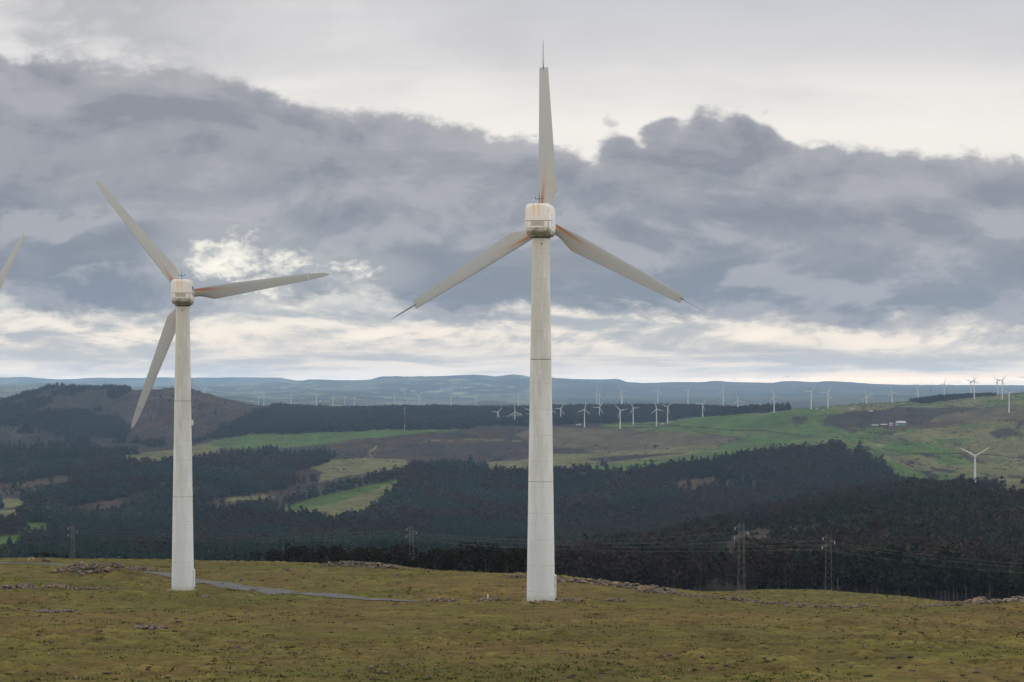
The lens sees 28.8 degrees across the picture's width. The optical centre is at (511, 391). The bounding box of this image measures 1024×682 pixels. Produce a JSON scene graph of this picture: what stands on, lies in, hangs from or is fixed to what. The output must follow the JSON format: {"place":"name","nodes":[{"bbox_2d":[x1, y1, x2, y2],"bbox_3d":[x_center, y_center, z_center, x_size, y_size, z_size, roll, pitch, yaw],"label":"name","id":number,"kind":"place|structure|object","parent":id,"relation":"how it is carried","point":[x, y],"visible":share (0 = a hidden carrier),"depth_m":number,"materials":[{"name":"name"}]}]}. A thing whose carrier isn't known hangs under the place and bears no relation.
{"place":"outdoors","nodes":[
{"label":"outdoors","id":0,"kind":"place"},
{"bbox_2d":[0,562,419,601],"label":"road","id":1,"kind":"structure","parent":0,"point":[230,585],"depth_m":221.34,"materials":[{"name":"grey gravel"}]},
{"bbox_2d":[0,557,1023,681],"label":"meadow","id":2,"kind":"structure","parent":0,"point":[936,665],"depth_m":135.78,"materials":[{"name":"green plant"}]},
{"bbox_2d":[0,233,24,288],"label":"wind turbine","id":3,"kind":"object","parent":2,"relation":"on","point":[5,269],"visible":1,"depth_m":247.98,"materials":[{"name":"paint"}]},
{"bbox_2d":[15,584,24,588],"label":"rock","id":4,"kind":"object","parent":2,"relation":"on","point":[19,586],"visible":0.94,"depth_m":222.52,"materials":[{"name":"grey stone"}]},
{"bbox_2d":[22,582,30,587],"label":"rock","id":5,"kind":"object","parent":2,"relation":"on","point":[26,585],"visible":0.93,"depth_m":224.30,"materials":[{"name":"stone"}]},
{"bbox_2d":[26,557,35,561],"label":"rock","id":6,"kind":"object","parent":2,"relation":"on","point":[31,559],"visible":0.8,"depth_m":296.48,"materials":[{"name":"beige stone"}]},
{"bbox_2d":[48,552,60,557],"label":"shrub","id":7,"kind":"object","parent":2,"relation":"on","point":[54,555],"visible":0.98,"depth_m":344.69,"materials":[{"name":"green plant"}]},
{"bbox_2d":[69,526,75,558],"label":"lattice pylon","id":8,"kind":"object","parent":2,"relation":"on","point":[73,547],"visible":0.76,"depth_m":419.92,"materials":[{"name":"metal"}]},
{"bbox_2d":[105,566,112,572],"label":"rock","id":9,"kind":"object","parent":2,"relation":"on","point":[108,569],"visible":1,"depth_m":253.47,"materials":[{"name":"grey stone"}]},
{"bbox_2d":[96,180,328,590],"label":"wind turbine","id":10,"kind":"object","parent":2,"relation":"on","point":[184,292],"visible":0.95,"depth_m":232.01,"materials":[{"name":"paint"}]},
{"bbox_2d":[250,548,292,561],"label":"broad tree","id":11,"kind":"object","parent":2,"relation":"on","point":[272,555],"visible":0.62,"depth_m":407.33,"materials":[{"name":"green plant"}]},
{"bbox_2d":[279,555,291,561],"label":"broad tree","id":12,"kind":"object","parent":2,"relation":"on","point":[284,558],"visible":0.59,"depth_m":366.41,"materials":[{"name":"green plant"}]},
{"bbox_2d":[277,543,316,561],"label":"broad tree","id":13,"kind":"object","parent":2,"relation":"on","point":[296,547],"visible":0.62,"depth_m":396.05,"materials":[{"name":"green plant"}]},
{"bbox_2d":[283,545,315,562],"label":"broad tree","id":14,"kind":"object","parent":2,"relation":"on","point":[298,552],"visible":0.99,"depth_m":359.13,"materials":[{"name":"green plant"}]},
{"bbox_2d":[303,556,316,562],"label":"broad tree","id":15,"kind":"object","parent":2,"relation":"on","point":[309,561],"visible":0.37,"depth_m":369.59,"materials":[{"name":"green plant"}]},
{"bbox_2d":[310,545,335,562],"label":"broad tree","id":16,"kind":"object","parent":2,"relation":"on","point":[323,554],"visible":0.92,"depth_m":374.12,"materials":[{"name":"green plant"}]},
{"bbox_2d":[315,544,343,563],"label":"broad tree","id":17,"kind":"object","parent":2,"relation":"on","point":[337,554],"visible":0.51,"depth_m":399.11,"materials":[{"name":"green plant"}]},
{"bbox_2d":[336,554,359,561],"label":"broad tree","id":18,"kind":"object","parent":2,"relation":"on","point":[350,557],"visible":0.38,"depth_m":375.58,"materials":[{"name":"green plant"}]},
{"bbox_2d":[340,547,380,561],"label":"broad tree","id":19,"kind":"object","parent":2,"relation":"on","point":[362,552],"visible":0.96,"depth_m":364.62,"materials":[{"name":"green plant"}]},
{"bbox_2d":[360,545,379,561],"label":"broad tree","id":20,"kind":"object","parent":2,"relation":"on","point":[371,548],"visible":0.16,"depth_m":413.17,"materials":[{"name":"green plant"}]},
{"bbox_2d":[370,551,394,563],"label":"broad tree","id":21,"kind":"object","parent":2,"relation":"on","point":[383,558],"visible":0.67,"depth_m":379.89,"materials":[{"name":"green plant"}]},
{"bbox_2d":[378,543,417,565],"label":"broad tree","id":22,"kind":"object","parent":2,"relation":"on","point":[392,551],"visible":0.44,"depth_m":396.98,"materials":[{"name":"green plant"}]},
{"bbox_2d":[391,553,423,566],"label":"broad tree","id":23,"kind":"object","parent":2,"relation":"on","point":[404,561],"visible":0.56,"depth_m":389.63,"materials":[{"name":"green plant"}]},
{"bbox_2d":[406,526,416,558],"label":"lattice pylon","id":24,"kind":"object","parent":2,"relation":"on","point":[412,534],"visible":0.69,"depth_m":400.04,"materials":[{"name":"metal"}]},
{"bbox_2d":[408,560,421,567],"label":"broad tree","id":25,"kind":"object","parent":2,"relation":"on","point":[412,565],"visible":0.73,"depth_m":355.53,"materials":[{"name":"green plant"}]},
{"bbox_2d":[411,552,434,568],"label":"broad tree","id":26,"kind":"object","parent":2,"relation":"on","point":[421,554],"visible":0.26,"depth_m":403.97,"materials":[{"name":"green plant"}]},
{"bbox_2d":[420,547,447,569],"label":"broad tree","id":27,"kind":"object","parent":2,"relation":"on","point":[431,557],"visible":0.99,"depth_m":356.26,"materials":[{"name":"green plant"}]},
{"bbox_2d":[427,554,457,570],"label":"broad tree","id":28,"kind":"object","parent":2,"relation":"on","point":[446,563],"visible":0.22,"depth_m":378.01,"materials":[{"name":"green plant"}]},
{"bbox_2d":[436,548,473,571],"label":"broad tree","id":29,"kind":"object","parent":2,"relation":"on","point":[450,558],"visible":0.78,"depth_m":369.35,"materials":[{"name":"green plant"}]},
{"bbox_2d":[432,541,484,571],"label":"broad tree","id":30,"kind":"object","parent":2,"relation":"on","point":[465,553],"visible":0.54,"depth_m":382.88,"materials":[{"name":"green plant"}]},
{"bbox_2d":[464,544,491,571],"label":"broad tree","id":31,"kind":"object","parent":2,"relation":"on","point":[477,563],"visible":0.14,"depth_m":407.72,"materials":[{"name":"green plant"}]},
{"bbox_2d":[469,549,512,572],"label":"broad tree","id":32,"kind":"object","parent":2,"relation":"on","point":[486,567],"visible":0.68,"depth_m":362.95,"materials":[{"name":"green plant"}]},
{"bbox_2d":[463,543,521,572],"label":"broad tree","id":33,"kind":"object","parent":2,"relation":"on","point":[489,547],"visible":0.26,"depth_m":385.93,"materials":[{"name":"green plant"}]},
{"bbox_2d":[487,548,526,572],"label":"broad tree","id":34,"kind":"object","parent":2,"relation":"on","point":[501,563],"visible":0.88,"depth_m":358.44,"materials":[{"name":"green plant"}]},
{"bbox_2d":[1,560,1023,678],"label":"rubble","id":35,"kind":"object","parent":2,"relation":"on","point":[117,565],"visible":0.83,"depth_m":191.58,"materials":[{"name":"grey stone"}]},
{"bbox_2d":[505,547,526,572],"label":"broad tree","id":36,"kind":"object","parent":2,"relation":"on","point":[516,562],"visible":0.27,"depth_m":377.02,"materials":[{"name":"green plant"}]},
{"bbox_2d":[510,547,564,574],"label":"broad tree","id":37,"kind":"object","parent":2,"relation":"on","point":[525,564],"visible":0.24,"depth_m":365.51,"materials":[{"name":"green plant"}]},
{"bbox_2d":[392,41,704,601],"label":"wind turbine","id":38,"kind":"object","parent":2,"relation":"on","point":[542,227],"visible":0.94,"depth_m":181.37,"materials":[{"name":"paint"}]},
{"bbox_2d":[734,523,747,595],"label":"lattice pylon","id":39,"kind":"object","parent":2,"relation":"on","point":[744,531],"visible":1,"depth_m":299.94,"materials":[{"name":"metal"}]},
{"bbox_2d":[822,534,834,590],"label":"lattice pylon","id":40,"kind":"object","parent":2,"relation":"on","point":[829,565],"visible":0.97,"depth_m":274.81,"materials":[{"name":"metal"}]},
{"bbox_2d":[424,541,811,551],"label":"power line","id":41,"kind":"object","parent":40,"relation":"attached to","point":[670,551],"visible":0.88,"depth_m":309.70,"materials":[{"name":"metal"}]},
{"bbox_2d":[970,597,981,604],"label":"rock","id":42,"kind":"object","parent":2,"relation":"on","point":[975,600],"visible":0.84,"depth_m":189.00,"materials":[{"name":"grey stone"}]},
{"bbox_2d":[1005,598,1016,602],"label":"rock","id":43,"kind":"object","parent":2,"relation":"on","point":[1008,600],"visible":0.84,"depth_m":187.57,"materials":[{"name":"grey stone"}]},
{"bbox_2d":[1014,595,1023,601],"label":"rock","id":44,"kind":"object","parent":2,"relation":"on","point":[1020,598],"visible":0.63,"depth_m":189.07,"materials":[{"name":"grey stone"}]},
{"bbox_2d":[0,387,1023,601],"bbox_3d":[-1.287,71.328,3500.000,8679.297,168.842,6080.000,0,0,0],"label":"hills","id":45,"kind":"structure","parent":0,"point":[993,427],"depth_m":3891.79,"materials":[{"name":"green plant"}]},
{"bbox_2d":[278,429,461,450],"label":"field bank","id":46,"kind":"structure","parent":45,"relation":"on","point":[377,440],"depth_m":4102.35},
{"bbox_2d":[0,381,996,457],"bbox_3d":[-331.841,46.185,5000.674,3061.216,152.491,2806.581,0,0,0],"label":"forest","id":47,"kind":"object","parent":45,"relation":"on","point":[82,425],"visible":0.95,"depth_m":4667.22,"materials":[{"name":"green plant"}]},
{"bbox_2d":[0,388,1018,475],"bbox_3d":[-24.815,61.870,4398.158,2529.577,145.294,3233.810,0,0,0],"label":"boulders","id":48,"kind":"object","parent":45,"relation":"on","point":[258,436],"visible":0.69,"depth_m":4470.84,"materials":[{"name":"grey stone"}]},
{"bbox_2d":[0,475,1023,600],"bbox_3d":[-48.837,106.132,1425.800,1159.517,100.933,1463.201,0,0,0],"label":"forest","id":49,"kind":"object","parent":45,"relation":"on","point":[969,516],"visible":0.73,"depth_m":1301.13,"materials":[{"name":"green plant"}]},
{"bbox_2d":[0,439,1023,526],"bbox_3d":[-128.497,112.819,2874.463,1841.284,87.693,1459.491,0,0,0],"label":"forest","id":50,"kind":"object","parent":45,"relation":"on","point":[469,489],"visible":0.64,"depth_m":2680.77,"materials":[{"name":"green plant"}]},
{"bbox_2d":[1,388,1023,510],"bbox_3d":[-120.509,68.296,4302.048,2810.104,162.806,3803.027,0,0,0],"label":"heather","id":51,"kind":"object","parent":45,"relation":"on","point":[597,444],"visible":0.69,"depth_m":3846.20,"materials":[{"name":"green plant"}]},
{"bbox_2d":[554,544,563,558],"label":"bare tree","id":52,"kind":"object","parent":45,"relation":"on","point":[557,546],"visible":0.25,"depth_m":725.88,"materials":[{"name":"grey plant"}]},
{"bbox_2d":[555,550,564,569],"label":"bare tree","id":53,"kind":"object","parent":45,"relation":"on","point":[557,553],"visible":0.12,"depth_m":723.59,"materials":[{"name":"brown plant"}]},
{"bbox_2d":[555,553,567,575],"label":"bare tree","id":54,"kind":"object","parent":45,"relation":"on","point":[558,557],"visible":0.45,"depth_m":704.90,"materials":[{"name":"brown plant"}]},
{"bbox_2d":[557,552,574,576],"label":"bare tree","id":55,"kind":"object","parent":45,"relation":"on","point":[563,557],"visible":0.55,"depth_m":701.39,"materials":[{"name":"brown plant"}]},
{"bbox_2d":[566,551,582,577],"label":"bare tree","id":56,"kind":"object","parent":45,"relation":"on","point":[576,573],"visible":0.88,"depth_m":700.41,"materials":[{"name":"brown plant"}]},
{"bbox_2d":[593,549,611,580],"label":"bare tree","id":57,"kind":"object","parent":45,"relation":"on","point":[607,561],"visible":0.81,"depth_m":701.75,"materials":[{"name":"brown plant"}]},
{"bbox_2d":[598,548,610,578],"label":"bare tree","id":58,"kind":"object","parent":45,"relation":"on","point":[603,562],"visible":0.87,"depth_m":704.92,"materials":[{"name":"brown plant"}]},
{"bbox_2d":[608,552,617,581],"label":"bare tree","id":59,"kind":"object","parent":45,"relation":"on","point":[611,556],"visible":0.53,"depth_m":708.48,"materials":[{"name":"brown plant"}]},
{"bbox_2d":[615,405,625,428],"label":"wind turbine","id":60,"kind":"object","parent":45,"relation":"on","point":[620,416],"visible":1,"depth_m":4209.49,"materials":[{"name":"grey paint"}]},
{"bbox_2d":[621,548,632,558],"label":"bare tree","id":61,"kind":"object","parent":45,"relation":"on","point":[624,552],"visible":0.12,"depth_m":729.17,"materials":[{"name":"grey plant"}]},
{"bbox_2d":[615,423,679,425],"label":"field bank","id":62,"kind":"structure","parent":45,"relation":"on","point":[650,424],"depth_m":4340.05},
{"bbox_2d":[651,551,663,584],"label":"bare tree","id":63,"kind":"object","parent":45,"relation":"on","point":[655,567],"visible":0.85,"depth_m":710.03,"materials":[{"name":"brown plant"}]},
{"bbox_2d":[654,544,669,586],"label":"bare tree","id":64,"kind":"object","parent":45,"relation":"on","point":[659,560],"visible":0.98,"depth_m":704.61,"materials":[{"name":"brown plant"}]},
{"bbox_2d":[665,549,682,587],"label":"bare tree","id":65,"kind":"object","parent":45,"relation":"on","point":[672,558],"visible":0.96,"depth_m":699.17,"materials":[{"name":"brown plant"}]},
{"bbox_2d":[671,555,688,589],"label":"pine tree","id":66,"kind":"object","parent":45,"relation":"on","point":[675,587],"visible":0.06,"depth_m":721.64,"materials":[{"name":"green plant"}]},
{"bbox_2d":[559,425,801,434],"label":"field bank","id":67,"kind":"structure","parent":45,"relation":"on","point":[696,427],"depth_m":4095.19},
{"bbox_2d":[679,426,731,436],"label":"field bank","id":68,"kind":"structure","parent":45,"relation":"on","point":[703,433],"depth_m":4036.07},
{"bbox_2d":[715,550,735,590],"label":"bare tree","id":69,"kind":"object","parent":45,"relation":"on","point":[726,555],"visible":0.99,"depth_m":705.37,"materials":[{"name":"brown plant"}]},
{"bbox_2d":[735,535,760,558],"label":"eucalyptus tree","id":70,"kind":"object","parent":45,"relation":"on","point":[747,539],"visible":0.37,"depth_m":784.72,"materials":[{"name":"green plant"}]},
{"bbox_2d":[741,547,767,589],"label":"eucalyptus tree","id":71,"kind":"object","parent":45,"relation":"on","point":[745,550],"visible":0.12,"depth_m":734.64,"materials":[{"name":"green plant"}]},
{"bbox_2d":[757,538,769,546],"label":"eucalyptus tree","id":72,"kind":"object","parent":45,"relation":"on","point":[764,541],"visible":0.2,"depth_m":841.88,"materials":[{"name":"green plant"}]},
{"bbox_2d":[769,390,778,412],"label":"wind turbine","id":73,"kind":"object","parent":45,"relation":"on","point":[774,402],"visible":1,"depth_m":4249.67,"materials":[{"name":"grey paint"}]},
{"bbox_2d":[767,546,787,588],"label":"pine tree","id":74,"kind":"object","parent":45,"relation":"on","point":[769,587],"visible":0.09,"depth_m":721.25,"materials":[{"name":"green plant"}]},
{"bbox_2d":[768,540,788,588],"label":"bare tree","id":75,"kind":"object","parent":45,"relation":"on","point":[778,552],"visible":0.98,"depth_m":701.73,"materials":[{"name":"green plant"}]},
{"bbox_2d":[775,538,800,554],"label":"eucalyptus tree","id":76,"kind":"object","parent":45,"relation":"on","point":[788,545],"visible":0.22,"depth_m":764.01,"materials":[{"name":"green plant"}]},
{"bbox_2d":[794,542,816,588],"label":"pine tree","id":77,"kind":"object","parent":45,"relation":"on","point":[804,555],"visible":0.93,"depth_m":706.34,"materials":[{"name":"green plant"}]},
{"bbox_2d":[805,385,815,408],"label":"wind turbine","id":78,"kind":"object","parent":45,"relation":"on","point":[811,397],"visible":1,"depth_m":4200.02,"materials":[{"name":"grey paint"}]},
{"bbox_2d":[820,387,831,407],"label":"wind turbine","id":79,"kind":"object","parent":45,"relation":"on","point":[827,397],"visible":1,"depth_m":4200.88,"materials":[{"name":"grey paint"}]},
{"bbox_2d":[820,554,834,589],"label":"eucalyptus tree","id":80,"kind":"object","parent":45,"relation":"on","point":[822,559],"visible":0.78,"depth_m":706.38,"materials":[{"name":"green plant"}]},
{"bbox_2d":[815,557,839,589],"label":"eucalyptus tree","id":81,"kind":"object","parent":45,"relation":"on","point":[824,570],"visible":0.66,"depth_m":708.86,"materials":[{"name":"green plant"}]},
{"bbox_2d":[821,548,845,572],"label":"eucalyptus tree","id":82,"kind":"object","parent":45,"relation":"on","point":[829,553],"visible":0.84,"depth_m":702.89,"materials":[{"name":"green plant"}]},
{"bbox_2d":[832,550,849,590],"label":"eucalyptus tree","id":83,"kind":"object","parent":45,"relation":"on","point":[841,556],"visible":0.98,"depth_m":699.12,"materials":[{"name":"green plant"}]},
{"bbox_2d":[842,545,860,591],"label":"eucalyptus tree","id":84,"kind":"object","parent":45,"relation":"on","point":[851,550],"visible":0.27,"depth_m":717.27,"materials":[{"name":"green plant"}]},
{"bbox_2d":[845,555,861,591],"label":"eucalyptus tree","id":85,"kind":"object","parent":45,"relation":"on","point":[849,565],"visible":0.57,"depth_m":712.24,"materials":[{"name":"green plant"}]},
{"bbox_2d":[856,542,887,592],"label":"eucalyptus tree","id":86,"kind":"object","parent":45,"relation":"on","point":[867,559],"visible":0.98,"depth_m":704.16,"materials":[{"name":"green plant"}]},
{"bbox_2d":[866,555,888,590],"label":"eucalyptus tree","id":87,"kind":"object","parent":45,"relation":"on","point":[878,564],"visible":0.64,"depth_m":709.92,"materials":[{"name":"green plant"}]},
{"bbox_2d":[876,548,894,593],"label":"eucalyptus tree","id":88,"kind":"object","parent":45,"relation":"on","point":[884,551],"visible":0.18,"depth_m":716.50,"materials":[{"name":"green plant"}]},
{"bbox_2d":[895,421,905,425],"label":"barn","id":89,"kind":"structure","parent":45,"relation":"on","point":[900,423],"depth_m":3898.15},
{"bbox_2d":[884,541,918,595],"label":"eucalyptus tree","id":90,"kind":"object","parent":45,"relation":"on","point":[896,548],"visible":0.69,"depth_m":718.36,"materials":[{"name":"green plant"}]},
{"bbox_2d":[900,558,919,595],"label":"eucalyptus tree","id":91,"kind":"object","parent":45,"relation":"on","point":[904,562],"visible":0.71,"depth_m":711.91,"materials":[{"name":"green plant"}]},
{"bbox_2d":[906,536,917,553],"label":"bare tree","id":92,"kind":"object","parent":45,"relation":"on","point":[911,540],"visible":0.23,"depth_m":918.11,"materials":[{"name":"green plant"}]},
{"bbox_2d":[918,560,939,598],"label":"eucalyptus tree","id":93,"kind":"object","parent":45,"relation":"on","point":[931,567],"visible":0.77,"depth_m":708.71,"materials":[{"name":"green plant"}]},
{"bbox_2d":[931,545,961,600],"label":"eucalyptus tree","id":94,"kind":"object","parent":45,"relation":"on","point":[951,552],"visible":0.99,"depth_m":699.16,"materials":[{"name":"green plant"}]},
{"bbox_2d":[874,453,1023,458],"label":"field bank","id":95,"kind":"structure","parent":45,"relation":"on","point":[949,453],"depth_m":3427.38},
{"bbox_2d":[940,558,958,600],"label":"eucalyptus tree","id":96,"kind":"object","parent":45,"relation":"on","point":[948,578],"visible":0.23,"depth_m":708.05,"materials":[{"name":"green plant"}]},
{"bbox_2d":[942,559,963,601],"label":"eucalyptus tree","id":97,"kind":"object","parent":45,"relation":"on","point":[959,578],"visible":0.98,"depth_m":697.79,"materials":[{"name":"green plant"}]},
{"bbox_2d":[962,559,980,599],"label":"eucalyptus tree","id":98,"kind":"object","parent":45,"relation":"on","point":[970,562],"visible":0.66,"depth_m":705.99,"materials":[{"name":"green plant"}]},
{"bbox_2d":[962,554,982,596],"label":"eucalyptus tree","id":99,"kind":"object","parent":45,"relation":"on","point":[975,559],"visible":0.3,"depth_m":734.28,"materials":[{"name":"green plant"}]},
{"bbox_2d":[961,447,989,481],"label":"wind turbine","id":100,"kind":"object","parent":45,"relation":"on","point":[974,455],"visible":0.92,"depth_m":1934.37,"materials":[{"name":"grey paint"}]},
{"bbox_2d":[979,550,1005,599],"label":"eucalyptus tree","id":101,"kind":"object","parent":45,"relation":"on","point":[986,557],"visible":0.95,"depth_m":701.74,"materials":[{"name":"green plant"}]},
{"bbox_2d":[994,592,1008,599],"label":"shrub","id":102,"kind":"object","parent":45,"relation":"on","point":[999,596],"visible":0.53,"depth_m":469.67,"materials":[{"name":"green plant"}]},
{"bbox_2d":[1003,555,1016,595],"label":"eucalyptus tree","id":103,"kind":"object","parent":45,"relation":"on","point":[1008,557],"visible":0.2,"depth_m":804.05,"materials":[{"name":"green plant"}]},
{"bbox_2d":[1004,389,1015,412],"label":"wind turbine","id":104,"kind":"object","parent":45,"relation":"on","point":[1009,400],"visible":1,"depth_m":3859.46,"materials":[{"name":"grey paint"}]},
{"bbox_2d":[1009,589,1021,597],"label":"shrub","id":105,"kind":"object","parent":45,"relation":"on","point":[1016,592],"visible":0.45,"depth_m":474.04,"materials":[{"name":"green plant"}]},
{"bbox_2d":[0,374,1023,408],"bbox_3d":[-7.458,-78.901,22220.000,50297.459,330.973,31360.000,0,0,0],"label":"mountains","id":106,"kind":"structure","parent":0,"point":[503,390],"depth_m":18707.09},
{"bbox_2d":[0,0,1023,384],"label":"sky","id":107,"kind":"structure","parent":0,"point":[837,186],"materials":[{"name":"grey"}]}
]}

